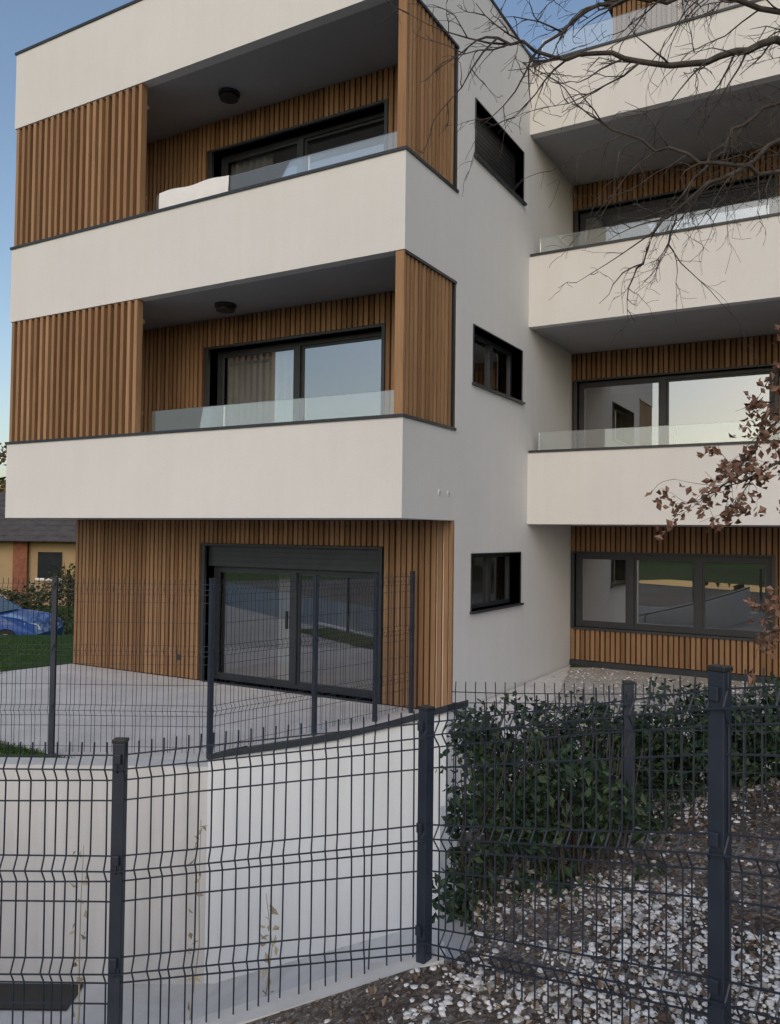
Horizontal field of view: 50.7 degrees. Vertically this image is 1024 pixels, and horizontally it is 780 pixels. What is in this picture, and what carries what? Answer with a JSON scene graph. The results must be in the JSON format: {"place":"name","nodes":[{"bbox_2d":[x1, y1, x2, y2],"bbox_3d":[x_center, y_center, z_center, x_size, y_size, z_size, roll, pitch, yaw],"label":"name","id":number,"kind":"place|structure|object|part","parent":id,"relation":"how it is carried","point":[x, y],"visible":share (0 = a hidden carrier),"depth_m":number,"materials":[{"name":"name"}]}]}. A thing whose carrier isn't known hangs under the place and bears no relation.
{"place":"outdoors","nodes":[
{"label":"outdoors","id":0,"kind":"place"},
{"bbox_2d":[0,635,73,757],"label":"lawn","id":1,"kind":"structure","parent":0,"point":[6,663],"depth_m":14.46,"materials":[{"name":"green plant"}]},
{"bbox_2d":[0,492,75,605],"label":"neighbour house","id":2,"kind":"structure","parent":0,"point":[31,549],"depth_m":34.94,"materials":[{"name":"paint"}]},
{"bbox_2d":[0,664,569,759],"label":"terrace paving","id":3,"kind":"structure","parent":0,"point":[330,712],"depth_m":10.13,"materials":[{"name":"concrete"}]},
{"bbox_2d":[0,571,414,758],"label":"fence","id":4,"kind":"object","parent":3,"relation":"on","point":[51,745],"visible":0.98,"depth_m":8.06,"materials":[{"name":"black metal"}]},
{"bbox_2d":[0,0,612,486],"label":"sky","id":5,"kind":"structure","parent":0,"point":[24,24],"materials":[{"name":"blue"}]},
{"bbox_2d":[0,605,779,1023],"bbox_3d":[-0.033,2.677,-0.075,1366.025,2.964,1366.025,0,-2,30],"label":"ground","id":6,"kind":"structure","parent":0,"point":[358,999],"depth_m":3.50,"materials":[{"name":"soil"}]},
{"bbox_2d":[0,477,5,488],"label":"distant trees","id":7,"kind":"object","parent":6,"relation":"on","point":[3,479],"depth_m":95.14,"materials":[{"name":"green plant"}]},
{"bbox_2d":[0,443,6,491],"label":"autumn tree","id":8,"kind":"object","parent":6,"relation":"on","point":[3,460],"visible":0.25,"depth_m":48.22,"materials":[{"name":"brown plant"}]},
{"bbox_2d":[0,596,62,634],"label":"parked car","id":9,"kind":"object","parent":6,"relation":"on","point":[6,611],"visible":0.46,"depth_m":21.58,"materials":[{"name":"blue paint"}]},
{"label":"windows","id":10,"kind":"part","parent":9,"relation":"part of","materials":[{"name":"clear glass"}]},
{"bbox_2d":[0,579,74,613],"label":"garden bush","id":11,"kind":"object","parent":6,"relation":"on","point":[19,597],"visible":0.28,"depth_m":30.72,"materials":[{"name":"green plant"}]},
{"bbox_2d":[0,983,83,1010],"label":"drain channel","id":12,"kind":"object","parent":6,"relation":"on","point":[33,992],"visible":0.8,"depth_m":7.34,"materials":[{"name":"grey metal"}]},
{"bbox_2d":[34,562,74,634],"bbox_3d":[-8.970,2.582,23.755,2.149,2.370,2.071,0,-2,30],"label":"garden bush","id":13,"kind":"object","parent":6,"relation":"on","point":[70,579],"visible":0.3,"depth_m":23.60,"materials":[{"name":"green plant"}]},
{"bbox_2d":[69,825,278,1023],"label":"dry weeds","id":14,"kind":"object","parent":6,"relation":"on","point":[197,978],"visible":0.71,"depth_m":3.57,"materials":[{"name":"beige plant"}]},
{"bbox_2d":[0,703,479,1023],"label":"retaining wall","id":15,"kind":"structure","parent":6,"relation":"on","point":[291,998],"depth_m":7.40,"materials":[{"name":"concrete"}]},
{"bbox_2d":[207,700,467,759],"bbox_3d":[-0.558,1.834,6.833,2.768,0.899,0.284,-1,-2,41],"label":"wall coping","id":16,"kind":"object","parent":15,"relation":"on","point":[242,750],"depth_m":6.71,"materials":[{"name":"metal"}]},
{"bbox_2d":[0,664,779,1023],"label":"fence","id":17,"kind":"object","parent":6,"relation":"on","point":[718,708],"visible":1,"depth_m":3.22,"materials":[{"name":"black metal"}]},
{"bbox_2d":[5,0,779,708],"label":"walls","id":18,"kind":"structure","parent":6,"relation":"on","point":[479,240],"depth_m":11.60,"materials":[{"name":"paint"}]},
{"bbox_2d":[9,0,454,441],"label":"cedar louvre screens","id":19,"kind":"object","parent":18,"relation":"attached to","point":[77,373],"visible":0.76,"depth_m":11.56,"materials":[{"name":"brown wood"}]},
{"bbox_2d":[228,153,301,681],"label":"curtains","id":20,"kind":"object","parent":18,"relation":"attached to","point":[258,379],"visible":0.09,"depth_m":12.23,"materials":[{"name":"fabric"}]},
{"bbox_2d":[176,489,449,659],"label":"wall vents","id":21,"kind":"object","parent":18,"relation":"attached to","point":[178,656],"depth_m":10.11,"materials":[{"name":"paint"}]},
{"bbox_2d":[5,0,779,683],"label":"metal copings","id":22,"kind":"object","parent":18,"relation":"on","point":[585,662],"visible":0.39,"depth_m":11.12,"materials":[{"name":"black metal"}]},
{"bbox_2d":[152,3,779,431],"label":"glass balustrades","id":23,"kind":"object","parent":22,"relation":"attached to","point":[178,419],"visible":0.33,"depth_m":10.87,"materials":[{"name":"clear glass"}]},
{"bbox_2d":[159,175,230,208],"bbox_3d":[-2.598,-4.158,11.121,1.250,0.524,0.223,0,-2,30],"label":"white blanket","id":24,"kind":"object","parent":23,"relation":"hanging from","point":[199,190],"visible":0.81,"depth_m":11.03,"materials":[{"name":"fabric"}]},
{"bbox_2d":[46,0,779,526],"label":"balcony soffits","id":25,"kind":"object","parent":18,"relation":"on","point":[358,44],"visible":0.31,"depth_m":11.78,"materials":[{"name":"paint"}]},
{"bbox_2d":[214,87,239,312],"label":"ceiling lamps","id":26,"kind":"object","parent":25,"relation":"hanging from","point":[227,95],"visible":1,"depth_m":11.48,"materials":[{"name":"metal"}]},
{"bbox_2d":[73,0,779,707],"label":"cedar cladding","id":27,"kind":"structure","parent":18,"relation":"attached to","point":[119,554],"depth_m":12.64,"materials":[{"name":"brown wood"}]},
{"bbox_2d":[200,97,778,703],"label":"window frames","id":28,"kind":"structure","parent":18,"relation":"attached to","point":[294,561],"depth_m":12.16,"materials":[{"name":"black metal"}]},
{"bbox_2d":[271,775,779,1023],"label":"white stones","id":29,"kind":"object","parent":6,"relation":"on","point":[478,984],"visible":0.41,"depth_m":3.02,"materials":[{"name":"white gravel"}]},
{"bbox_2d":[274,771,779,1023],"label":"leaf litter","id":30,"kind":"object","parent":6,"relation":"on","point":[662,1016],"visible":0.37,"depth_m":3.17,"materials":[{"name":"brown plant"}]},
{"bbox_2d":[432,712,676,944],"bbox_3d":[0.741,1.480,3.796,1.168,1.026,0.730,1,-2,-6],"label":"garden shrub","id":31,"kind":"object","parent":6,"relation":"on","point":[641,815],"visible":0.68,"depth_m":3.72,"materials":[{"name":"green plant"}]},
{"bbox_2d":[375,0,779,685],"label":"bare tree","id":32,"kind":"object","parent":6,"relation":"on","point":[741,466],"visible":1,"depth_m":4.03,"materials":[{"name":"brown plant"}]},
{"bbox_2d":[435,672,779,837],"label":"hedge","id":33,"kind":"object","parent":6,"relation":"on","point":[658,764],"visible":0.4,"depth_m":4.55,"materials":[{"name":"green plant"}]},
{"bbox_2d":[449,680,779,866],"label":"fence","id":34,"kind":"object","parent":6,"relation":"on","point":[628,689],"visible":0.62,"depth_m":4.15,"materials":[{"name":"black metal"}]},
{"bbox_2d":[488,667,779,738],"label":"terrace pebbles","id":35,"kind":"object","parent":6,"relation":"on","point":[612,688],"visible":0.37,"depth_m":12.10,"materials":[{"name":"grey gravel"}]}
]}

